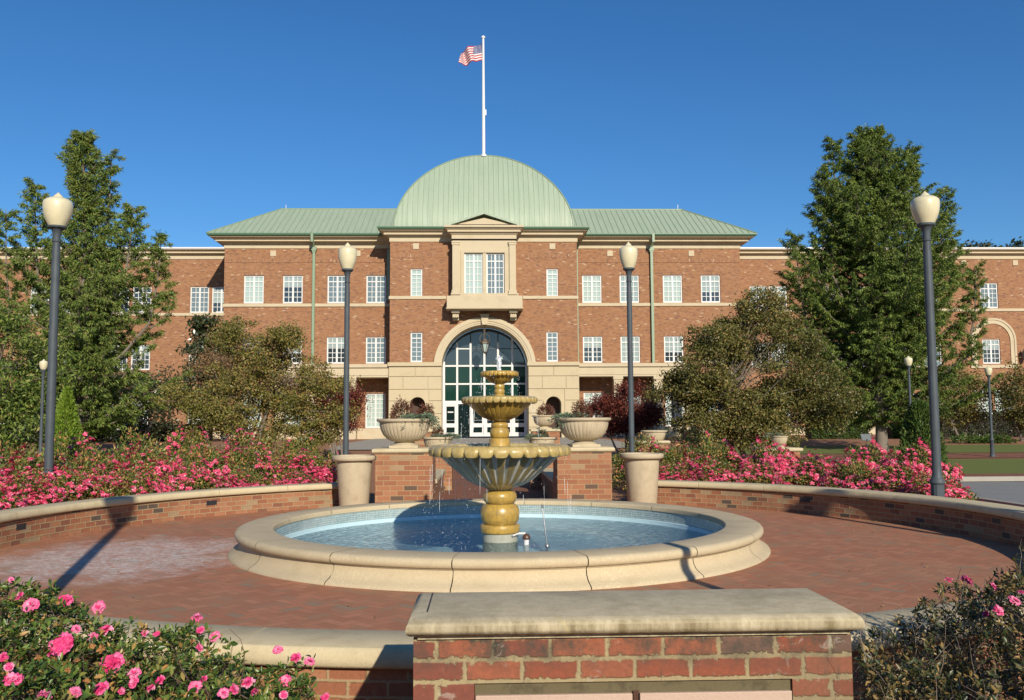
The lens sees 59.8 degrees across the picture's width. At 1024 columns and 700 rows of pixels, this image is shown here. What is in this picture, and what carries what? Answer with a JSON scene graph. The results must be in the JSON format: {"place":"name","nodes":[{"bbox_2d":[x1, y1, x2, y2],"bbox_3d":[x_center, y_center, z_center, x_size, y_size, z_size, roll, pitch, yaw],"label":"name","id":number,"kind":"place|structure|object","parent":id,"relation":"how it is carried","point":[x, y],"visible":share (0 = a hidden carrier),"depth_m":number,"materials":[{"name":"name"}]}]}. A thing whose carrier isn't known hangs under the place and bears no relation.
{"place":"outdoors","nodes":[
{"label":"outdoors","id":0,"kind":"place"},
{"bbox_2d":[4,451,223,472],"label":"lawn","id":1,"kind":"structure","parent":0,"point":[94,454],"depth_m":36.90,"materials":[{"name":"green plant"}]},
{"bbox_2d":[0,128,196,454],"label":"tree","id":2,"kind":"object","parent":1,"relation":"on","point":[93,348],"visible":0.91,"depth_m":32.56,"materials":[{"name":"green plant"}]},
{"bbox_2d":[327,437,635,449],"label":"entrance terrace","id":3,"kind":"structure","parent":0,"point":[370,444],"depth_m":45.39,"materials":[{"name":"concrete"}]},
{"bbox_2d":[438,469,548,499],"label":"entrance path","id":4,"kind":"structure","parent":0,"point":[463,488],"depth_m":20.58,"materials":[{"name":"brick"}]},
{"bbox_2d":[0,505,1023,630],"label":"plaza paving","id":5,"kind":"structure","parent":0,"point":[824,555],"depth_m":9.46,"materials":[{"name":"brick"}]},
{"bbox_2d":[332,454,374,505],"bbox_3d":[-2.886,2.430,16.273,0.820,1.004,0.820,0,-5,-2],"label":"tapered planter","id":6,"kind":"object","parent":5,"relation":"on","point":[354,476],"visible":0.83,"depth_m":16.02,"materials":[{"name":"stone"}]},
{"bbox_2d":[227,498,770,592],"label":"fountain pool","id":7,"kind":"structure","parent":5,"relation":"on","point":[269,546],"depth_m":9.63,"materials":[{"name":"stone"}]},
{"bbox_2d":[428,370,570,551],"bbox_3d":[-0.163,1.569,11.853,1.903,2.578,1.907,0,-5,-2],"label":"tiered fountain","id":8,"kind":"object","parent":7,"relation":"in","point":[499,466],"visible":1,"depth_m":11.55,"materials":[{"name":"concrete"}]},
{"bbox_2d":[293,517,705,551],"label":"water","id":9,"kind":"structure","parent":7,"relation":"in","point":[477,522],"depth_m":12.62,"materials":[{"name":"liquid"}]},
{"bbox_2d":[619,452,663,502],"bbox_3d":[2.402,2.412,16.444,0.820,1.004,0.820,0,-5,-2],"label":"tapered planter","id":10,"kind":"object","parent":5,"relation":"on","point":[641,471],"visible":0.92,"depth_m":16.18,"materials":[{"name":"stone"}]},
{"bbox_2d":[0,0,1023,360],"label":"sky","id":11,"kind":"structure","parent":0,"point":[221,113],"materials":[{"name":"blue"}]},
{"bbox_2d":[10,434,1023,699],"bbox_3d":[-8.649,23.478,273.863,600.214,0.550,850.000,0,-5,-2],"label":"ground","id":12,"kind":"structure","parent":0,"point":[618,494],"depth_m":42.67,"materials":[{"name":"brown soil"}]},
{"bbox_2d":[0,488,34,509],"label":"azalea shrub","id":13,"kind":"object","parent":12,"relation":"on","point":[8,498],"visible":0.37,"depth_m":12.69,"materials":[{"name":"pink plant"}]},
{"bbox_2d":[0,464,74,508],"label":"azalea shrub","id":14,"kind":"object","parent":12,"relation":"on","point":[47,487],"visible":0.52,"depth_m":13.57,"materials":[{"name":"pink plant"}]},
{"bbox_2d":[39,359,47,457],"bbox_3d":[-12.448,1.902,23.538,0.216,3.338,0.216,0,-5,-2],"label":"street lamp","id":15,"kind":"object","parent":12,"relation":"on","point":[43,364],"visible":0.75,"depth_m":23.56,"materials":[{"name":"metal"}]},
{"bbox_2d":[2,443,87,501],"bbox_3d":[-8.324,2.267,15.362,2.123,1.322,2.139,-3,-6,33],"label":"azalea shrub","id":16,"kind":"object","parent":12,"relation":"on","point":[38,466],"visible":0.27,"depth_m":15.19,"materials":[{"name":"pink plant"}]},
{"bbox_2d":[0,296,91,464],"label":"broadleaf tree","id":17,"kind":"object","parent":12,"relation":"on","point":[26,400],"visible":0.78,"depth_m":26.56,"materials":[{"name":"green plant"}]},
{"bbox_2d":[42,193,72,479],"bbox_3d":[-7.850,0.064,15.202,0.482,5.607,0.482,0,-5,-2],"label":"street lamp","id":18,"kind":"object","parent":12,"relation":"on","point":[57,208],"visible":0.86,"depth_m":15.19,"materials":[{"name":"metal"}]},
{"bbox_2d":[39,385,86,464],"bbox_3d":[-9.813,2.048,19.604,1.169,2.584,1.116,0,-5,-2],"label":"conical conifer","id":19,"kind":"object","parent":12,"relation":"on","point":[66,409],"visible":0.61,"depth_m":19.53,"materials":[{"name":"green plant"}]},
{"bbox_2d":[30,431,117,473],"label":"azalea shrub","id":20,"kind":"object","parent":12,"relation":"on","point":[72,446],"visible":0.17,"depth_m":17.52,"materials":[{"name":"pink plant"}]},
{"bbox_2d":[29,459,131,505],"bbox_3d":[-7.101,2.337,14.746,1.838,1.046,1.852,2,-5,-25],"label":"azalea shrub","id":21,"kind":"object","parent":12,"relation":"on","point":[82,489],"visible":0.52,"depth_m":14.57,"materials":[{"name":"pink plant"}]},
{"bbox_2d":[54,443,131,498],"bbox_3d":[-7.851,2.349,16.367,1.886,1.292,1.912,-3,-6,34],"label":"azalea shrub","id":22,"kind":"object","parent":12,"relation":"on","point":[91,456],"visible":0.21,"depth_m":16.36,"materials":[{"name":"pink plant"}]},
{"bbox_2d":[93,425,173,492],"bbox_3d":[-7.935,2.373,18.648,2.066,1.624,2.089,0,-5,-2],"label":"azalea shrub","id":23,"kind":"object","parent":12,"relation":"on","point":[118,452],"visible":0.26,"depth_m":18.58,"materials":[{"name":"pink plant"}]},
{"bbox_2d":[84,360,185,442],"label":"broadleaf tree","id":24,"kind":"object","parent":12,"relation":"on","point":[151,424],"visible":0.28,"depth_m":50.87,"materials":[{"name":"green plant"}]},
{"bbox_2d":[89,462,182,498],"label":"azalea shrub","id":25,"kind":"object","parent":12,"relation":"on","point":[155,485],"visible":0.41,"depth_m":15.38,"materials":[{"name":"pink plant"}]},
{"bbox_2d":[99,440,185,493],"bbox_3d":[-7.142,2.412,17.239,1.942,1.320,1.956,-4,-6,41],"label":"azalea shrub","id":26,"kind":"object","parent":12,"relation":"on","point":[162,467],"visible":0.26,"depth_m":17.00,"materials":[{"name":"pink plant"}]},
{"bbox_2d":[0,576,329,699],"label":"azalea shrub","id":27,"kind":"object","parent":12,"relation":"on","point":[61,642],"visible":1,"depth_m":3.56,"materials":[{"name":"green plant"}]},
{"bbox_2d":[144,425,223,489],"bbox_3d":[-7.123,2.455,19.487,2.047,1.632,2.000,0,-5,-3],"label":"azalea shrub","id":28,"kind":"object","parent":12,"relation":"on","point":[178,445],"visible":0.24,"depth_m":19.34,"materials":[{"name":"pink plant"}]},
{"bbox_2d":[155,456,236,491],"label":"azalea shrub","id":29,"kind":"object","parent":12,"relation":"on","point":[202,480],"visible":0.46,"depth_m":16.27,"materials":[{"name":"pink plant"}]},
{"bbox_2d":[158,441,243,489],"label":"azalea shrub","id":30,"kind":"object","parent":12,"relation":"on","point":[214,463],"visible":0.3,"depth_m":17.89,"materials":[{"name":"pink plant"}]},
{"bbox_2d":[0,482,413,699],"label":"curved brick wall","id":31,"kind":"structure","parent":12,"relation":"on","point":[363,664],"depth_m":5.05,"materials":[{"name":"brick"}]},
{"bbox_2d":[172,311,243,441],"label":"broadleaf tree","id":32,"kind":"object","parent":12,"relation":"on","point":[198,327],"visible":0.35,"depth_m":49.23,"materials":[{"name":"green plant"}]},
{"bbox_2d":[206,465,277,488],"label":"azalea shrub","id":33,"kind":"object","parent":12,"relation":"on","point":[245,482],"visible":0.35,"depth_m":17.08,"materials":[{"name":"pink plant"}]},
{"bbox_2d":[201,428,285,479],"bbox_3d":[-6.092,2.537,20.206,2.268,1.565,2.216,4,-6,-45],"label":"azalea shrub","id":34,"kind":"object","parent":12,"relation":"on","point":[238,442],"visible":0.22,"depth_m":20.09,"materials":[{"name":"pink plant"}]},
{"bbox_2d":[212,442,292,485],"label":"azalea shrub","id":35,"kind":"object","parent":12,"relation":"on","point":[262,465],"visible":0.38,"depth_m":18.57,"materials":[{"name":"pink plant"}]},
{"bbox_2d":[150,314,367,470],"bbox_3d":[-7.222,1.413,25.679,6.169,5.128,3.131,0,-5,-2],"label":"broadleaf tree","id":36,"kind":"object","parent":12,"relation":"on","point":[217,410],"visible":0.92,"depth_m":25.46,"materials":[{"name":"green plant"}]},
{"bbox_2d":[175,317,342,453],"bbox_3d":[-8.629,1.509,29.794,5.903,5.370,3.694,0,-5,-2],"label":"broadleaf tree","id":37,"kind":"object","parent":12,"relation":"on","point":[214,358],"visible":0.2,"depth_m":29.68,"materials":[{"name":"green plant"}]},
{"bbox_2d":[259,467,329,484],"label":"azalea shrub","id":38,"kind":"object","parent":12,"relation":"on","point":[294,478],"visible":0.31,"depth_m":17.79,"materials":[{"name":"pink plant"}]},
{"bbox_2d":[262,444,337,481],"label":"azalea shrub","id":39,"kind":"object","parent":12,"relation":"on","point":[326,470],"visible":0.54,"depth_m":19.06,"materials":[{"name":"pink plant"}]},
{"bbox_2d":[265,431,338,483],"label":"azalea shrub","id":40,"kind":"object","parent":12,"relation":"on","point":[291,447],"visible":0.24,"depth_m":20.80,"materials":[{"name":"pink plant"}]},
{"bbox_2d":[312,383,374,455],"bbox_3d":[-6.507,2.766,33.748,2.592,3.231,2.326,0,-5,-2],"label":"maple tree","id":41,"kind":"object","parent":12,"relation":"on","point":[355,396],"visible":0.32,"depth_m":33.61,"materials":[{"name":"red plant"}]},
{"bbox_2d":[338,243,356,454],"bbox_3d":[-3.260,0.438,17.527,0.370,5.180,0.370,0,-5,-2],"label":"street lamp","id":42,"kind":"object","parent":12,"relation":"on","point":[347,254],"visible":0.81,"depth_m":17.54,"materials":[{"name":"metal"}]},
{"bbox_2d":[372,447,435,502],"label":"brick pier","id":43,"kind":"structure","parent":12,"relation":"on","point":[402,474],"depth_m":16.16,"materials":[{"name":"brick"}]},
{"bbox_2d":[377,419,432,447],"bbox_3d":[-2.016,1.565,16.723,1.050,0.540,1.050,0,-5,-2],"label":"stone urn","id":44,"kind":"object","parent":43,"relation":"on","point":[408,434],"visible":0.94,"depth_m":16.39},
{"bbox_2d":[436,457,452,489],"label":"brick pier","id":45,"kind":"structure","parent":12,"relation":"on","point":[448,475],"depth_m":21.10,"materials":[{"name":"brick"}]},
{"bbox_2d":[0,155,1023,439],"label":"brick building","id":46,"kind":"structure","parent":12,"relation":"on","point":[516,253],"depth_m":60.12,"materials":[{"name":"red brick"}]},
{"bbox_2d":[190,287,208,312],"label":"window","id":47,"kind":"structure","parent":46,"relation":"in","point":[199,298],"depth_m":64.42,"materials":[{"name":"glass"}]},
{"bbox_2d":[212,287,223,312],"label":"window","id":48,"kind":"structure","parent":46,"relation":"in","point":[217,292],"depth_m":64.46,"materials":[{"name":"glass"}]},
{"bbox_2d":[244,275,263,302],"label":"window","id":49,"kind":"structure","parent":46,"relation":"in","point":[253,284],"depth_m":60.11,"materials":[{"name":"glass"}]},
{"bbox_2d":[283,275,302,302],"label":"window","id":50,"kind":"structure","parent":46,"relation":"in","point":[292,284],"depth_m":60.20,"materials":[{"name":"glass"}]},
{"bbox_2d":[327,337,343,363],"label":"window","id":51,"kind":"structure","parent":46,"relation":"in","point":[335,345],"depth_m":59.96,"materials":[{"name":"white paint"}]},
{"bbox_2d":[327,275,344,302],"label":"window","id":52,"kind":"structure","parent":46,"relation":"in","point":[336,285],"depth_m":60.30,"materials":[{"name":"glass"}]},
{"bbox_2d":[365,393,384,427],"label":"window","id":53,"kind":"structure","parent":46,"relation":"in","point":[377,408],"depth_m":59.73,"materials":[{"name":"glass"}]},
{"bbox_2d":[366,275,385,302],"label":"window","id":54,"kind":"structure","parent":46,"relation":"in","point":[375,284],"depth_m":60.37,"materials":[{"name":"glass"}]},
{"bbox_2d":[366,337,385,363],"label":"window","id":55,"kind":"structure","parent":46,"relation":"in","point":[375,346],"depth_m":60.04,"materials":[{"name":"white paint"}]},
{"bbox_2d":[411,332,421,361],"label":"window","id":56,"kind":"structure","parent":46,"relation":"in","point":[416,337],"depth_m":58.15,"materials":[{"name":"glass"}]},
{"bbox_2d":[445,404,455,436],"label":"door","id":57,"kind":"structure","parent":46,"relation":"in","point":[450,409],"depth_m":59.82,"materials":[{"name":"white paint"}]},
{"bbox_2d":[464,253,482,292],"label":"window","id":58,"kind":"structure","parent":46,"relation":"in","point":[473,262],"depth_m":57.75,"materials":[{"name":"glass"}]},
{"bbox_2d":[481,36,485,156],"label":"flagpole","id":59,"kind":"object","parent":46,"relation":"on","point":[483,154],"visible":1,"depth_m":62.70,"materials":[{"name":"metal"}]},
{"bbox_2d":[459,43,481,65],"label":"flag","id":60,"kind":"object","parent":59,"relation":"attached to","point":[469,54],"visible":1,"depth_m":62.82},
{"bbox_2d":[443,328,526,436],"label":"window","id":61,"kind":"structure","parent":46,"relation":"in","point":[463,365],"depth_m":60.12,"materials":[{"name":"glass"}]},
{"bbox_2d":[486,253,503,292],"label":"window","id":62,"kind":"structure","parent":46,"relation":"in","point":[494,261],"depth_m":57.79,"materials":[{"name":"glass"}]},
{"bbox_2d":[546,332,557,361],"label":"window","id":63,"kind":"structure","parent":46,"relation":"in","point":[551,337],"depth_m":58.43,"materials":[{"name":"glass"}]},
{"bbox_2d":[582,275,601,302],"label":"window","id":64,"kind":"structure","parent":46,"relation":"in","point":[591,284],"depth_m":60.85,"materials":[{"name":"glass"}]},
{"bbox_2d":[583,336,602,362],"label":"window","id":65,"kind":"structure","parent":46,"relation":"in","point":[592,345],"depth_m":60.52,"materials":[{"name":"white paint"}]},
{"bbox_2d":[620,275,638,302],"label":"window","id":66,"kind":"structure","parent":46,"relation":"in","point":[635,278],"depth_m":60.94,"materials":[{"name":"glass"}]},
{"bbox_2d":[621,336,639,362],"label":"window","id":67,"kind":"structure","parent":46,"relation":"in","point":[636,339],"depth_m":60.59,"materials":[{"name":"white paint"}]},
{"bbox_2d":[663,275,681,302],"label":"window","id":68,"kind":"structure","parent":46,"relation":"in","point":[672,284],"depth_m":61.03,"materials":[{"name":"glass"}]},
{"bbox_2d":[664,336,682,361],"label":"window","id":69,"kind":"structure","parent":46,"relation":"in","point":[671,346],"depth_m":60.70,"materials":[{"name":"glass"}]},
{"bbox_2d":[701,275,719,302],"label":"window","id":70,"kind":"structure","parent":46,"relation":"in","point":[710,284],"depth_m":61.11,"materials":[{"name":"glass"}]},
{"bbox_2d":[980,283,997,307],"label":"window","id":71,"kind":"structure","parent":46,"relation":"in","point":[989,289],"depth_m":66.32,"materials":[{"name":"glass"}]},
{"bbox_2d":[982,339,1000,363],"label":"window","id":72,"kind":"structure","parent":46,"relation":"in","point":[992,354],"depth_m":65.98,"materials":[{"name":"white paint"}]},
{"bbox_2d":[541,468,552,498],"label":"brick wall","id":73,"kind":"structure","parent":12,"relation":"on","point":[547,481],"depth_m":19.11,"materials":[{"name":"brick"}]},
{"bbox_2d":[553,446,614,500],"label":"brick pier","id":74,"kind":"structure","parent":12,"relation":"on","point":[589,469],"depth_m":16.27,"materials":[{"name":"brick"}]},
{"bbox_2d":[556,418,610,446],"bbox_3d":[1.353,1.553,16.831,1.050,0.540,1.050,0,-5,-8],"label":"stone urn","id":75,"kind":"object","parent":74,"relation":"on","point":[583,432],"visible":0.96,"depth_m":16.49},
{"bbox_2d":[581,378,675,453],"bbox_3d":[4.291,2.641,32.964,3.616,3.298,2.945,0,-5,-2],"label":"maple tree","id":76,"kind":"object","parent":12,"relation":"on","point":[647,415],"visible":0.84,"depth_m":32.71,"materials":[{"name":"red plant"}]},
{"bbox_2d":[405,588,864,699],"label":"sign pedestal","id":77,"kind":"object","parent":12,"relation":"on","point":[748,644],"visible":1,"depth_m":3.38,"materials":[{"name":"brick"}]},
{"bbox_2d":[612,431,671,488],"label":"azalea shrub","id":78,"kind":"object","parent":12,"relation":"on","point":[620,465],"visible":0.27,"depth_m":21.42,"materials":[{"name":"green plant"}]},
{"bbox_2d":[623,441,703,489],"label":"azalea shrub","id":79,"kind":"object","parent":12,"relation":"on","point":[676,456],"visible":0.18,"depth_m":19.59,"materials":[{"name":"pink plant"}]},
{"bbox_2d":[658,459,704,480],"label":"azalea shrub","id":80,"kind":"object","parent":12,"relation":"on","point":[668,474],"visible":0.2,"depth_m":17.93,"materials":[{"name":"pink plant"}]},
{"bbox_2d":[662,426,733,474],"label":"azalea shrub","id":81,"kind":"object","parent":12,"relation":"on","point":[693,445],"visible":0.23,"depth_m":20.93,"materials":[{"name":"green plant"}]},
{"bbox_2d":[676,435,747,481],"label":"azalea shrub","id":82,"kind":"object","parent":12,"relation":"on","point":[729,452],"visible":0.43,"depth_m":18.97,"materials":[{"name":"pink plant"}]},
{"bbox_2d":[678,456,747,481],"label":"azalea shrub","id":83,"kind":"object","parent":12,"relation":"on","point":[717,476],"visible":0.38,"depth_m":17.62,"materials":[{"name":"pink plant"}]},
{"bbox_2d":[634,283,878,467],"bbox_3d":[7.366,0.968,27.528,7.234,6.148,4.329,0,-5,-2],"label":"broadleaf tree","id":84,"kind":"object","parent":12,"relation":"on","point":[763,407],"visible":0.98,"depth_m":26.75,"materials":[{"name":"green plant"}]},
{"bbox_2d":[724,457,797,484],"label":"azalea shrub","id":85,"kind":"object","parent":12,"relation":"on","point":[755,477],"visible":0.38,"depth_m":16.99,"materials":[{"name":"pink plant"}]},
{"bbox_2d":[732,433,809,484],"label":"azalea shrub","id":86,"kind":"object","parent":12,"relation":"on","point":[780,461],"visible":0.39,"depth_m":18.40,"materials":[{"name":"pink plant"}]},
{"bbox_2d":[771,454,856,488],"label":"azalea shrub","id":87,"kind":"object","parent":12,"relation":"on","point":[796,474],"visible":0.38,"depth_m":16.52,"materials":[{"name":"pink plant"}]},
{"bbox_2d":[805,420,872,438],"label":"hedge","id":88,"kind":"object","parent":12,"relation":"on","point":[854,432],"visible":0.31,"depth_m":49.73,"materials":[{"name":"green plant"}]},
{"bbox_2d":[657,480,1023,699],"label":"curved brick wall","id":89,"kind":"structure","parent":12,"relation":"on","point":[1003,523],"depth_m":13.36,"materials":[{"name":"brick"}]},
{"bbox_2d":[817,457,891,489],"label":"azalea shrub","id":90,"kind":"object","parent":12,"relation":"on","point":[858,478],"visible":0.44,"depth_m":15.77,"materials":[{"name":"pink plant"}]},
{"bbox_2d":[829,437,911,477],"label":"azalea shrub","id":91,"kind":"object","parent":12,"relation":"on","point":[868,458],"visible":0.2,"depth_m":17.00,"materials":[{"name":"pink plant"}]},
{"bbox_2d":[859,460,945,494],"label":"azalea shrub","id":92,"kind":"object","parent":12,"relation":"on","point":[898,475],"visible":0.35,"depth_m":15.09,"materials":[{"name":"pink plant"}]},
{"bbox_2d":[869,437,969,495],"bbox_3d":[7.400,2.254,16.291,1.829,1.307,1.815,0,-5,-1],"label":"azalea shrub","id":93,"kind":"object","parent":12,"relation":"on","point":[957,472],"visible":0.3,"depth_m":16.11,"materials":[{"name":"pink plant"}]},
{"bbox_2d":[898,399,950,476],"bbox_3d":[10.002,2.281,21.689,1.296,2.217,1.310,2,-5,-27],"label":"conical conifer","id":94,"kind":"object","parent":12,"relation":"on","point":[914,414],"visible":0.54,"depth_m":21.54,"materials":[{"name":"green plant"}]},
{"bbox_2d":[910,191,944,496],"bbox_3d":[6.537,0.078,13.854,0.426,5.191,0.426,0,-5,-2],"label":"street lamp","id":95,"kind":"object","parent":12,"relation":"on","point":[925,207],"visible":0.91,"depth_m":13.84,"materials":[{"name":"metal"}]},
{"bbox_2d":[833,538,1023,699],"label":"azalea shrub","id":96,"kind":"object","parent":12,"relation":"on","point":[978,685],"visible":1,"depth_m":3.76,"materials":[{"name":"green plant"}]},
{"bbox_2d":[881,467,982,500],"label":"azalea shrub","id":97,"kind":"object","parent":12,"relation":"on","point":[958,491],"visible":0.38,"depth_m":14.32,"materials":[{"name":"pink plant"}]},
{"bbox_2d":[920,360,1009,438],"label":"broadleaf tree","id":98,"kind":"object","parent":12,"relation":"on","point":[973,410],"visible":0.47,"depth_m":46.27,"materials":[{"name":"green plant"}]},
{"bbox_2d":[939,410,1023,437],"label":"hedge","id":99,"kind":"object","parent":12,"relation":"on","point":[999,428],"visible":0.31,"depth_m":51.96,"materials":[{"name":"green plant"}]},
{"bbox_2d":[981,356,1023,440],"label":"broadleaf tree","id":100,"kind":"object","parent":12,"relation":"on","point":[1014,415],"visible":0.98,"depth_m":44.74,"materials":[{"name":"green plant"}]},
{"bbox_2d":[619,242,637,452],"bbox_3d":[2.359,0.411,17.709,0.370,5.196,0.370,0,-5,-2],"label":"street lamp","id":101,"kind":"object","parent":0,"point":[628,253],"visible":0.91,"depth_m":17.72,"materials":[{"name":"metal"}]},
{"bbox_2d":[668,444,1023,453],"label":"lawn","id":102,"kind":"structure","parent":0,"point":[951,449],"depth_m":38.50,"materials":[{"name":"green plant"}]},
{"bbox_2d":[773,124,1004,450],"bbox_3d":[15.714,-2.559,37.796,8.950,14.512,8.261,-4,-6,42],"label":"tree","id":103,"kind":"object","parent":102,"relation":"on","point":[856,230],"visible":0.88,"depth_m":36.94,"materials":[{"name":"green plant"}]},
{"bbox_2d":[691,453,1023,458],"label":"brick path","id":104,"kind":"structure","parent":0,"point":[982,455],"depth_m":34.11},
{"bbox_2d":[984,366,995,456],"bbox_3d":[18.022,2.309,33.514,0.270,3.419,0.270,0,-5,-2],"label":"street lamp","id":105,"kind":"object","parent":104,"relation":"on","point":[988,371],"visible":1,"depth_m":33.48,"materials":[{"name":"metal"}]},
{"bbox_2d":[722,459,1023,473],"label":"lawn","id":106,"kind":"structure","parent":0,"point":[986,466],"depth_m":29.32,"materials":[{"name":"green plant"}]},
{"bbox_2d":[957,482,1023,502],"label":"road","id":107,"kind":"structure","parent":0,"point":[1010,491],"depth_m":20.08,"materials":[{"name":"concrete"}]},
{"bbox_2d":[949,476,1023,506],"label":"kerb","id":108,"kind":"structure","parent":107,"relation":"on","point":[989,478],"depth_m":22.82,"materials":[{"name":"concrete"}]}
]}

